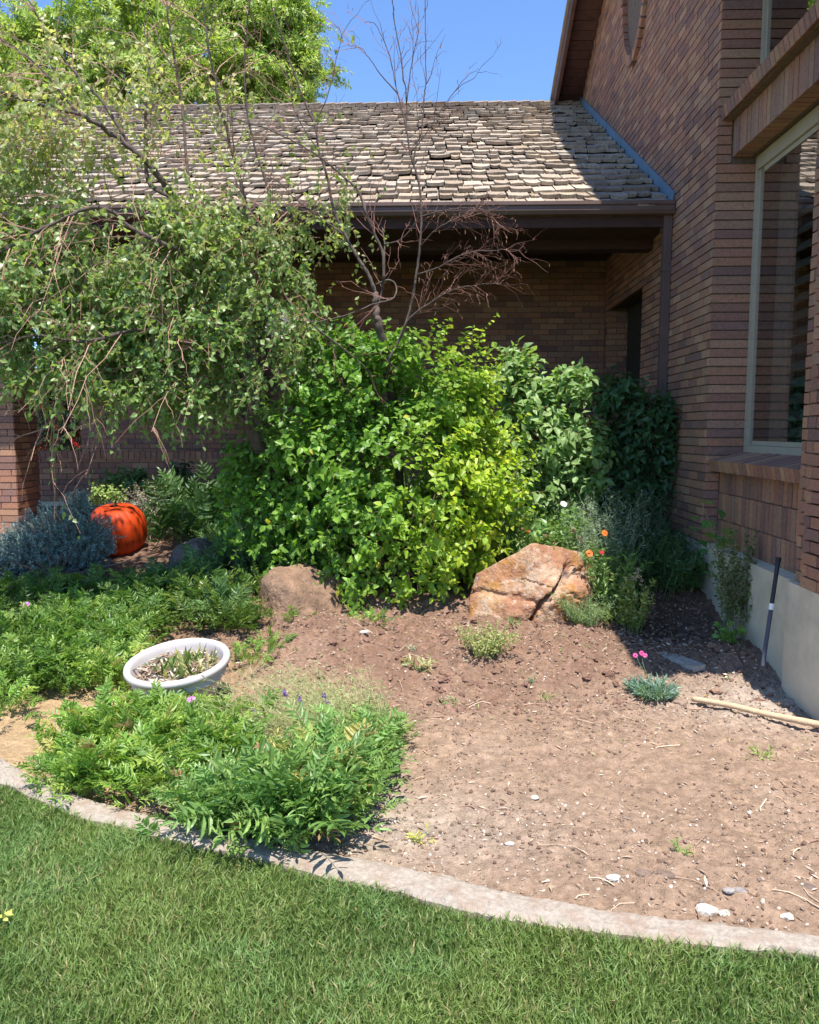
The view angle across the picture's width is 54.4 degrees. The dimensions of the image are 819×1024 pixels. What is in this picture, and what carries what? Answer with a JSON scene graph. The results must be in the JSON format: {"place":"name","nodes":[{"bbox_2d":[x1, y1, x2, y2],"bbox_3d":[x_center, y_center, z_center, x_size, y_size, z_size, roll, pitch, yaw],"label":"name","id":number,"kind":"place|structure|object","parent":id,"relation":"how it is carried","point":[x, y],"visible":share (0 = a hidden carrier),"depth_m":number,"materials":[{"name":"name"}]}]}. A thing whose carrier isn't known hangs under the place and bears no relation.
{"place":"outdoors","nodes":[
{"label":"outdoors","id":0,"kind":"place"},
{"bbox_2d":[36,406,77,449],"bbox_3d":[-8.714,-1.580,17.682,5.370,1.660,1.860,-1,6,-13],"label":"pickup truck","id":1,"kind":"object","parent":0,"point":[55,428],"depth_m":16.97,"materials":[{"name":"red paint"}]},
{"bbox_2d":[36,298,82,450],"bbox_3d":[-6.149,-2.152,14.260,1.495,3.442,1.485,0,6,2],"label":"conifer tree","id":2,"kind":"object","parent":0,"point":[67,445],"visible":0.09,"depth_m":14.06,"materials":[{"name":"plant"}]},
{"bbox_2d":[0,0,566,379],"label":"sky","id":3,"kind":"structure","parent":0,"point":[530,31],"materials":[{"name":"blue"}]},
{"bbox_2d":[0,783,818,1023],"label":"lawn","id":4,"kind":"structure","parent":0,"point":[386,934],"depth_m":2.29,"materials":[{"name":"green plant"}]},
{"bbox_2d":[0,909,12,920],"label":"yellow leaf","id":5,"kind":"object","parent":4,"relation":"on","point":[8,913],"visible":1,"depth_m":2.46,"materials":[{"name":"plant"}]},
{"bbox_2d":[0,525,818,935],"bbox_3d":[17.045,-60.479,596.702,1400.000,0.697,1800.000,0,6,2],"label":"ground","id":6,"kind":"structure","parent":0,"point":[658,783],"depth_m":3.76,"materials":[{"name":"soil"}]},
{"bbox_2d":[0,0,37,123],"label":"locust tree","id":7,"kind":"object","parent":6,"relation":"on","point":[2,55],"visible":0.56,"depth_m":14.36,"materials":[{"name":"green plant"}]},
{"bbox_2d":[0,259,40,528],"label":"brick pillar","id":8,"kind":"structure","parent":6,"relation":"on","point":[15,500],"depth_m":8.17,"materials":[{"name":"brown brick"}]},
{"bbox_2d":[0,670,46,721],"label":"feathery plant","id":9,"kind":"object","parent":6,"relation":"on","point":[17,693],"visible":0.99,"depth_m":4.30,"materials":[{"name":"green plant"}]},
{"bbox_2d":[0,487,126,582],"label":"blue spruce","id":10,"kind":"object","parent":6,"relation":"on","point":[51,542],"visible":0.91,"depth_m":6.50,"materials":[{"name":"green plant"}]},
{"bbox_2d":[21,698,126,750],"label":"feathery plant","id":11,"kind":"object","parent":6,"relation":"on","point":[39,736],"visible":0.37,"depth_m":3.75,"materials":[{"name":"green plant"}]},
{"bbox_2d":[5,726,145,800],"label":"feathery plant","id":12,"kind":"object","parent":6,"relation":"on","point":[40,765],"visible":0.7,"depth_m":3.37,"materials":[{"name":"green plant"}]},
{"bbox_2d":[27,718,169,809],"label":"feathery plant","id":13,"kind":"object","parent":6,"relation":"on","point":[92,748],"visible":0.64,"depth_m":3.36,"materials":[{"name":"green plant"}]},
{"bbox_2d":[87,480,127,508],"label":"shrub","id":14,"kind":"object","parent":6,"relation":"on","point":[96,495],"visible":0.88,"depth_m":7.69,"materials":[{"name":"green plant"}]},
{"bbox_2d":[40,673,181,746],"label":"feathery plant","id":15,"kind":"object","parent":6,"relation":"on","point":[107,707],"visible":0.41,"depth_m":3.79,"materials":[{"name":"green plant"}]},
{"bbox_2d":[67,628,166,691],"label":"feathery plant","id":16,"kind":"object","parent":6,"relation":"on","point":[103,666],"visible":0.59,"depth_m":4.67,"materials":[{"name":"green plant"}]},
{"bbox_2d":[91,503,146,557],"bbox_3d":[-2.656,0.163,7.234,0.519,0.509,0.525,0,6,2],"label":"pumpkin","id":17,"kind":"object","parent":6,"relation":"on","point":[129,522],"visible":0.64,"depth_m":7.08,"materials":[{"name":"orange plant"}]},
{"bbox_2d":[90,465,152,507],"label":"shrub","id":18,"kind":"object","parent":6,"relation":"on","point":[129,480],"visible":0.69,"depth_m":8.62,"materials":[{"name":"green plant"}]},
{"bbox_2d":[0,0,269,141],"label":"locust tree","id":19,"kind":"object","parent":6,"relation":"on","point":[26,31],"visible":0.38,"depth_m":17.39,"materials":[{"name":"green plant"}]},
{"bbox_2d":[37,451,234,505],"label":"garden wall","id":20,"kind":"structure","parent":6,"relation":"on","point":[151,461],"depth_m":9.70,"materials":[{"name":"brick"}]},
{"bbox_2d":[0,505,291,768],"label":"ground cover","id":21,"kind":"object","parent":6,"relation":"on","point":[51,628],"visible":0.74,"depth_m":5.49,"materials":[{"name":"green plant"}]},
{"bbox_2d":[119,480,176,540],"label":"dry shrub","id":22,"kind":"object","parent":6,"relation":"on","point":[138,502],"visible":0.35,"depth_m":7.58,"materials":[{"name":"green plant"}]},
{"bbox_2d":[85,718,221,809],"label":"feathery plant","id":23,"kind":"object","parent":6,"relation":"on","point":[154,764],"visible":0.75,"depth_m":3.29,"materials":[{"name":"green plant"}]},
{"bbox_2d":[104,692,223,767],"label":"feathery plant","id":24,"kind":"object","parent":6,"relation":"on","point":[169,721],"visible":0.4,"depth_m":3.64,"materials":[{"name":"green plant"}]},
{"bbox_2d":[123,638,229,703],"bbox_3d":[-1.310,0.949,4.506,0.587,0.380,0.579,0,6,2],"label":"flower pot","id":25,"kind":"object","parent":6,"relation":"on","point":[185,663],"visible":0.88,"depth_m":4.50,"materials":[{"name":"plastic"}]},
{"bbox_2d":[112,0,246,104],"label":"broadleaf tree","id":26,"kind":"object","parent":6,"relation":"on","point":[151,10],"visible":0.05,"depth_m":20.37,"materials":[{"name":"green plant"}]},
{"bbox_2d":[0,0,365,568],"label":"birch tree","id":27,"kind":"object","parent":6,"relation":"on","point":[158,367],"visible":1,"depth_m":5.38,"materials":[{"name":"green plant"}]},
{"bbox_2d":[167,459,204,495],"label":"shrub","id":28,"kind":"object","parent":6,"relation":"on","point":[183,471],"visible":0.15,"depth_m":8.74,"materials":[{"name":"green plant"}]},
{"bbox_2d":[133,753,244,838],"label":"feathery plant","id":29,"kind":"object","parent":6,"relation":"on","point":[172,800],"visible":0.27,"depth_m":3.01,"materials":[{"name":"green plant"}]},
{"bbox_2d":[166,538,226,576],"bbox_3d":[-1.798,0.414,6.749,0.516,0.384,0.539,0,6,2],"label":"grey boulder","id":30,"kind":"object","parent":6,"relation":"on","point":[199,544],"visible":0.42,"depth_m":6.68,"materials":[{"name":"grey stone"}]},
{"bbox_2d":[135,697,280,772],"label":"feathery plant","id":31,"kind":"object","parent":6,"relation":"on","point":[244,723],"visible":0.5,"depth_m":3.54,"materials":[{"name":"green plant"}]},
{"bbox_2d":[147,727,339,843],"bbox_3d":[-0.608,1.061,3.069,0.674,0.360,0.724,0,6,2],"label":"feathery plant","id":32,"kind":"object","parent":6,"relation":"on","point":[207,774],"visible":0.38,"depth_m":2.96,"materials":[{"name":"green plant"}]},
{"bbox_2d":[229,641,276,672],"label":"feathery plant","id":33,"kind":"object","parent":6,"relation":"on","point":[238,648],"visible":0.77,"depth_m":5.07,"materials":[{"name":"green plant"}]},
{"bbox_2d":[157,0,353,104],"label":"locust tree","id":34,"kind":"object","parent":6,"relation":"on","point":[301,50],"visible":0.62,"depth_m":18.50,"materials":[{"name":"green plant"}]},
{"bbox_2d":[245,622,298,653],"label":"feathery plant","id":35,"kind":"object","parent":6,"relation":"on","point":[271,644],"visible":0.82,"depth_m":5.26,"materials":[{"name":"green plant"}]},
{"bbox_2d":[221,727,335,760],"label":"feathery plant","id":36,"kind":"object","parent":6,"relation":"on","point":[236,750],"visible":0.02,"depth_m":3.35,"materials":[{"name":"green plant"}]},
{"bbox_2d":[177,654,394,746],"bbox_3d":[-0.611,0.997,4.114,1.091,0.326,1.064,0,6,2],"label":"purple flowering herb","id":37,"kind":"object","parent":6,"relation":"on","point":[310,700],"visible":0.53,"depth_m":4.20,"materials":[{"name":"green plant"}]},
{"bbox_2d":[190,721,391,856],"bbox_3d":[-0.428,1.051,3.026,0.741,0.387,0.807,0,6,2],"label":"feathery plant","id":38,"kind":"object","parent":6,"relation":"on","point":[257,780],"visible":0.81,"depth_m":2.88,"materials":[{"name":"green plant"}]},
{"bbox_2d":[264,605,317,622],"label":"feathery plant","id":39,"kind":"object","parent":6,"relation":"on","point":[292,613],"visible":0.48,"depth_m":5.56,"materials":[{"name":"green plant"}]},
{"bbox_2d":[259,563,347,626],"bbox_3d":[-0.766,0.858,5.906,0.787,0.912,0.712,0,6,2],"label":"brown boulder","id":40,"kind":"object","parent":6,"relation":"on","point":[282,588],"visible":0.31,"depth_m":5.79,"materials":[{"name":"stone"}]},
{"bbox_2d":[239,706,411,844],"bbox_3d":[-0.293,1.031,3.117,0.693,0.408,0.654,-5,8,-40],"label":"feathery plant","id":41,"kind":"object","parent":6,"relation":"on","point":[364,793],"visible":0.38,"depth_m":3.09,"materials":[{"name":"green plant"}]},
{"bbox_2d":[0,100,674,524],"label":"covered porch","id":42,"kind":"object","parent":6,"relation":"on","point":[576,182],"visible":0.42,"depth_m":9.43,"materials":[{"name":"brown paint"}]},
{"bbox_2d":[278,698,417,788],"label":"feathery plant","id":43,"kind":"object","parent":6,"relation":"on","point":[386,729],"visible":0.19,"depth_m":3.50,"materials":[{"name":"green plant"}]},
{"bbox_2d":[359,630,368,633],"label":"stone","id":44,"kind":"object","parent":6,"relation":"on","point":[363,632],"visible":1,"depth_m":5.37,"materials":[{"name":"stone"}]},
{"bbox_2d":[308,700,420,754],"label":"feathery plant","id":45,"kind":"object","parent":6,"relation":"on","point":[371,715],"visible":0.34,"depth_m":3.86,"materials":[{"name":"green plant"}]},
{"bbox_2d":[345,605,398,626],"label":"feathery plant","id":46,"kind":"object","parent":6,"relation":"on","point":[351,614],"visible":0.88,"depth_m":5.67,"materials":[{"name":"green plant"}]},
{"bbox_2d":[204,312,540,613],"bbox_3d":[-0.240,-0.425,6.385,2.495,2.298,1.940,3,7,28],"label":"leafy shrub","id":47,"kind":"object","parent":6,"relation":"on","point":[442,553],"visible":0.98,"depth_m":6.06,"materials":[{"name":"green plant"}]},
{"bbox_2d":[228,0,549,558],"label":"bare tree","id":48,"kind":"object","parent":6,"relation":"on","point":[375,304],"visible":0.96,"depth_m":5.73,"materials":[{"name":"brown plant"}]},
{"bbox_2d":[137,459,673,548],"bbox_3d":[-0.051,-0.075,7.640,5.307,0.834,2.041,0,6,2],"label":"ground cover","id":49,"kind":"object","parent":6,"relation":"on","point":[197,501],"visible":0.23,"depth_m":7.30,"materials":[{"name":"green plant"}]},
{"bbox_2d":[0,758,818,964],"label":"curb","id":50,"kind":"structure","parent":6,"relation":"on","point":[446,890],"depth_m":2.60,"materials":[{"name":"concrete"}]},
{"bbox_2d":[401,653,437,672],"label":"weed","id":51,"kind":"object","parent":6,"relation":"on","point":[428,661],"visible":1,"depth_m":5.01,"materials":[{"name":"green plant"}]},
{"bbox_2d":[405,822,435,843],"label":"weed","id":52,"kind":"object","parent":6,"relation":"on","point":[414,838],"visible":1,"depth_m":3.01,"materials":[{"name":"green plant"}]},
{"bbox_2d":[71,686,818,929],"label":"soil crumbs","id":53,"kind":"object","parent":6,"relation":"on","point":[758,879],"visible":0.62,"depth_m":3.28,"materials":[{"name":"brown soil"}]},
{"bbox_2d":[438,695,459,705],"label":"weed","id":54,"kind":"object","parent":6,"relation":"on","point":[454,704],"visible":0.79,"depth_m":4.57,"materials":[{"name":"green plant"}]},
{"bbox_2d":[122,602,818,929],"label":"wood chips","id":55,"kind":"object","parent":6,"relation":"on","point":[706,880],"visible":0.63,"depth_m":3.41,"materials":[{"name":"brown plant"}]},
{"bbox_2d":[142,606,818,911],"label":"twig litter","id":56,"kind":"object","parent":6,"relation":"on","point":[621,758],"visible":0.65,"depth_m":3.54,"materials":[{"name":"beige plant"}]},
{"bbox_2d":[454,614,520,658],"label":"olive herb","id":57,"kind":"object","parent":6,"relation":"on","point":[489,645],"visible":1,"depth_m":5.12,"materials":[{"name":"green plant"}]},
{"bbox_2d":[210,601,789,719],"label":"soil clods","id":58,"kind":"object","parent":6,"relation":"on","point":[447,677],"visible":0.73,"depth_m":5.01,"materials":[{"name":"brown soil"}]},
{"bbox_2d":[201,596,817,923],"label":"soil clods","id":59,"kind":"object","parent":6,"relation":"on","point":[700,811],"visible":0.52,"depth_m":5.01,"materials":[{"name":"brown soil"}]},
{"bbox_2d":[505,841,513,845],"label":"stone","id":60,"kind":"object","parent":6,"relation":"on","point":[508,843],"visible":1,"depth_m":3.00,"materials":[{"name":"stone"}]},
{"bbox_2d":[506,616,522,625],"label":"weed","id":61,"kind":"object","parent":6,"relation":"on","point":[510,620],"visible":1,"depth_m":5.60,"materials":[{"name":"green plant"}]},
{"bbox_2d":[225,601,814,853],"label":"leaf litter","id":62,"kind":"object","parent":6,"relation":"on","point":[557,707],"visible":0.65,"depth_m":4.81,"materials":[{"name":"brown plant"}]},
{"bbox_2d":[491,505,557,562],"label":"leafy perennial","id":63,"kind":"object","parent":6,"relation":"on","point":[501,555],"visible":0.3,"depth_m":6.41,"materials":[{"name":"green plant"}]},
{"bbox_2d":[528,673,536,683],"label":"weed","id":64,"kind":"object","parent":6,"relation":"on","point":[531,680],"visible":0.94,"depth_m":4.87,"materials":[{"name":"green plant"}]},
{"bbox_2d":[530,795,538,799],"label":"stone","id":65,"kind":"object","parent":6,"relation":"on","point":[534,797],"visible":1,"depth_m":3.36,"materials":[{"name":"stone"}]},
{"bbox_2d":[469,543,602,624],"bbox_3d":[0.977,0.652,6.014,1.086,0.869,0.755,0,6,2],"label":"red boulder","id":66,"kind":"object","parent":6,"relation":"on","point":[524,582],"visible":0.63,"depth_m":5.78,"materials":[{"name":"stone"}]},
{"bbox_2d":[493,485,595,556],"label":"white flower plant","id":67,"kind":"object","parent":6,"relation":"on","point":[540,531],"visible":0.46,"depth_m":6.32,"materials":[{"name":"green plant"}]},
{"bbox_2d":[472,336,618,547],"bbox_3d":[1.162,-0.544,6.944,1.288,1.967,1.008,0,6,2],"label":"dogwood shrub","id":68,"kind":"object","parent":6,"relation":"on","point":[567,459],"visible":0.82,"depth_m":6.76,"materials":[{"name":"green plant"}]},
{"bbox_2d":[538,690,556,700],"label":"weed","id":69,"kind":"object","parent":6,"relation":"on","point":[547,696],"visible":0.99,"depth_m":4.63,"materials":[{"name":"green plant"}]},
{"bbox_2d":[516,509,600,551],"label":"leafy perennial","id":70,"kind":"object","parent":6,"relation":"on","point":[571,548],"visible":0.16,"depth_m":6.44,"materials":[{"name":"green plant"}]},
{"bbox_2d":[504,513,614,565],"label":"pink flower plant","id":71,"kind":"object","parent":6,"relation":"on","point":[555,543],"visible":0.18,"depth_m":6.17,"materials":[{"name":"green plant"}]},
{"bbox_2d":[548,587,621,626],"bbox_3d":[1.223,0.687,5.702,0.548,0.288,0.560,0,6,2],"label":"feathery mound","id":72,"kind":"object","parent":6,"relation":"on","point":[588,615],"visible":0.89,"depth_m":5.64,"materials":[{"name":"green plant"}]},
{"bbox_2d":[554,484,652,592],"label":"silvery perennial","id":73,"kind":"object","parent":6,"relation":"on","point":[611,527],"visible":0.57,"depth_m":6.11,"materials":[{"name":"green plant"}]},
{"bbox_2d":[585,599,632,623],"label":"yellow green tuft","id":74,"kind":"object","parent":6,"relation":"on","point":[612,615],"visible":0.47,"depth_m":5.74,"materials":[{"name":"green plant"}]},
{"bbox_2d":[606,874,620,881],"bbox_3d":[0.704,1.267,2.755,0.048,0.017,0.044,3,7,30],"label":"stone","id":75,"kind":"object","parent":6,"relation":"on","point":[613,877],"visible":1,"depth_m":2.75,"materials":[{"name":"stone"}]},
{"bbox_2d":[573,530,654,620],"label":"blanket flower","id":76,"kind":"object","parent":6,"relation":"on","point":[605,586],"visible":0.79,"depth_m":5.82,"materials":[{"name":"green plant"}]},
{"bbox_2d":[609,567,655,634],"bbox_3d":[1.596,0.636,5.667,0.334,0.501,0.369,0,6,2],"label":"yellowish shrublet","id":77,"kind":"object","parent":6,"relation":"on","point":[632,620],"visible":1,"depth_m":5.63,"materials":[{"name":"green plant"}]},
{"bbox_2d":[584,365,682,551],"bbox_3d":[2.000,-0.419,7.000,0.967,1.714,0.680,0,6,2],"label":"shaded shrub","id":78,"kind":"object","parent":6,"relation":"on","point":[643,428],"visible":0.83,"depth_m":6.84,"materials":[{"name":"green plant"}]},
{"bbox_2d":[590,479,682,586],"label":"silvery perennial","id":79,"kind":"object","parent":6,"relation":"on","point":[651,515],"visible":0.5,"depth_m":6.38,"materials":[{"name":"green plant"}]},
{"bbox_2d":[588,516,689,590],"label":"shade plant","id":80,"kind":"object","parent":6,"relation":"on","point":[668,553],"visible":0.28,"depth_m":6.23,"materials":[{"name":"green plant"}]},
{"bbox_2d":[636,868,651,876],"bbox_3d":[0.821,1.268,2.789,0.060,0.019,0.046,0,6,2],"label":"stone","id":81,"kind":"object","parent":6,"relation":"on","point":[640,872],"visible":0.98,"depth_m":2.78,"materials":[{"name":"brown stone"}]},
{"bbox_2d":[622,651,684,700],"bbox_3d":[1.403,0.949,4.609,0.375,0.301,0.351,0,6,2],"label":"dianthus cushion","id":82,"kind":"object","parent":6,"relation":"on","point":[657,688],"visible":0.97,"depth_m":4.60,"materials":[{"name":"green plant"}]},
{"bbox_2d":[602,523,707,598],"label":"shade plant","id":83,"kind":"object","parent":6,"relation":"on","point":[693,563],"visible":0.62,"depth_m":6.12,"materials":[{"name":"green plant"}]},
{"bbox_2d":[656,869,675,878],"bbox_3d":[0.894,1.267,2.780,0.068,0.021,0.046,0,6,2],"label":"stone","id":84,"kind":"object","parent":6,"relation":"on","point":[669,874],"visible":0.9,"depth_m":2.77,"materials":[{"name":"stone"}]},
{"bbox_2d":[633,517,707,585],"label":"shade plant","id":85,"kind":"object","parent":6,"relation":"on","point":[685,548],"visible":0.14,"depth_m":6.30,"materials":[{"name":"green plant"}]},
{"bbox_2d":[672,699,688,706],"bbox_3d":[1.537,1.083,4.521,0.093,0.031,0.075,3,7,26],"label":"stone","id":86,"kind":"object","parent":6,"relation":"on","point":[681,702],"visible":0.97,"depth_m":4.50,"materials":[{"name":"stone"}]},
{"bbox_2d":[659,651,705,671],"bbox_3d":[1.725,0.949,5.071,0.091,0.039,0.343,-3,6,-23],"label":"stone slab","id":87,"kind":"object","parent":6,"relation":"on","point":[688,663],"depth_m":5.00,"materials":[{"name":"grey stone"}]},
{"bbox_2d":[656,552,709,592],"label":"leafy weed","id":88,"kind":"object","parent":6,"relation":"on","point":[695,581],"visible":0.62,"depth_m":6.16,"materials":[{"name":"green plant"}]},
{"bbox_2d":[670,836,695,854],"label":"weed","id":89,"kind":"object","parent":6,"relation":"on","point":[678,847],"visible":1,"depth_m":2.93,"materials":[{"name":"green plant"}]},
{"bbox_2d":[550,0,818,720],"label":"brick house","id":90,"kind":"structure","parent":6,"relation":"on","point":[704,114],"depth_m":6.07,"materials":[{"name":"brown brick"}]},
{"bbox_2d":[623,299,642,481],"bbox_3d":[2.637,-1.227,8.935,0.040,2.500,1.830,0,6,2],"label":"door","id":91,"kind":"structure","parent":90,"relation":"in","point":[635,314],"depth_m":9.31,"materials":[{"name":"black"}]},
{"bbox_2d":[760,0,771,63],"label":"window","id":92,"kind":"structure","parent":90,"relation":"in","point":[767,4],"depth_m":5.77,"materials":[{"name":"grey glass"}]},
{"bbox_2d":[743,105,818,455],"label":"window","id":93,"kind":"structure","parent":90,"relation":"in","point":[796,149],"depth_m":5.65,"materials":[{"name":"beige glass"}]},
{"bbox_2d":[613,582,762,679],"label":"dead leaves","id":94,"kind":"object","parent":6,"relation":"on","point":[694,675],"visible":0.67,"depth_m":5.30,"materials":[{"name":"brown plant"}]},
{"bbox_2d":[695,903,718,916],"bbox_3d":[0.966,1.290,2.581,0.074,0.022,0.056,0,6,2],"label":"stone","id":95,"kind":"object","parent":6,"relation":"on","point":[704,909],"visible":1,"depth_m":2.57,"materials":[{"name":"white stone"}]},
{"bbox_2d":[687,501,735,615],"bbox_3d":[2.162,0.345,5.745,0.420,0.860,0.240,-2,6,-18],"label":"maple sapling","id":96,"kind":"object","parent":6,"relation":"on","point":[709,523],"visible":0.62,"depth_m":5.76,"materials":[{"name":"green plant"}]},
{"bbox_2d":[718,909,728,915],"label":"stone","id":97,"kind":"object","parent":6,"relation":"on","point":[721,912],"visible":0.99,"depth_m":2.57,"materials":[{"name":"stone"}]},
{"bbox_2d":[722,887,734,893],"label":"stone","id":98,"kind":"object","parent":6,"relation":"on","point":[728,890],"visible":1,"depth_m":2.64,"materials":[{"name":"stone"}]},
{"bbox_2d":[711,617,747,643],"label":"weed","id":99,"kind":"object","parent":6,"relation":"on","point":[727,636],"visible":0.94,"depth_m":5.22,"materials":[{"name":"green plant"}]},
{"bbox_2d":[706,525,758,640],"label":"shrub","id":100,"kind":"object","parent":6,"relation":"on","point":[733,603],"visible":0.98,"depth_m":5.35,"materials":[{"name":"green plant"}]},
{"bbox_2d":[734,887,747,892],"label":"stone","id":101,"kind":"object","parent":6,"relation":"on","point":[740,889],"visible":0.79,"depth_m":2.66,"materials":[{"name":"stone"}]},
{"bbox_2d":[692,696,818,727],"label":"wooden stick","id":102,"kind":"object","parent":6,"relation":"on","point":[791,719],"visible":1,"depth_m":4.28,"materials":[{"name":"brown wood"}]},
{"bbox_2d":[748,743,776,759],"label":"weed","id":103,"kind":"object","parent":6,"relation":"on","point":[763,754],"visible":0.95,"depth_m":3.82,"materials":[{"name":"green plant"}]},
{"bbox_2d":[760,557,780,665],"bbox_3d":[2.108,0.579,4.645,0.032,0.623,0.202,6,8,44],"label":"marker rod","id":104,"kind":"object","parent":6,"relation":"on","point":[770,609],"visible":1,"depth_m":4.63,"materials":[{"name":"black metal"}]},
{"bbox_2d":[780,913,793,920],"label":"stone","id":105,"kind":"object","parent":6,"relation":"on","point":[788,916],"visible":1,"depth_m":2.54,"materials":[{"name":"stone"}]},
{"bbox_2d":[804,883,817,889],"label":"stone","id":106,"kind":"object","parent":6,"relation":"on","point":[809,886],"visible":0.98,"depth_m":2.71,"materials":[{"name":"stone"}]}
]}

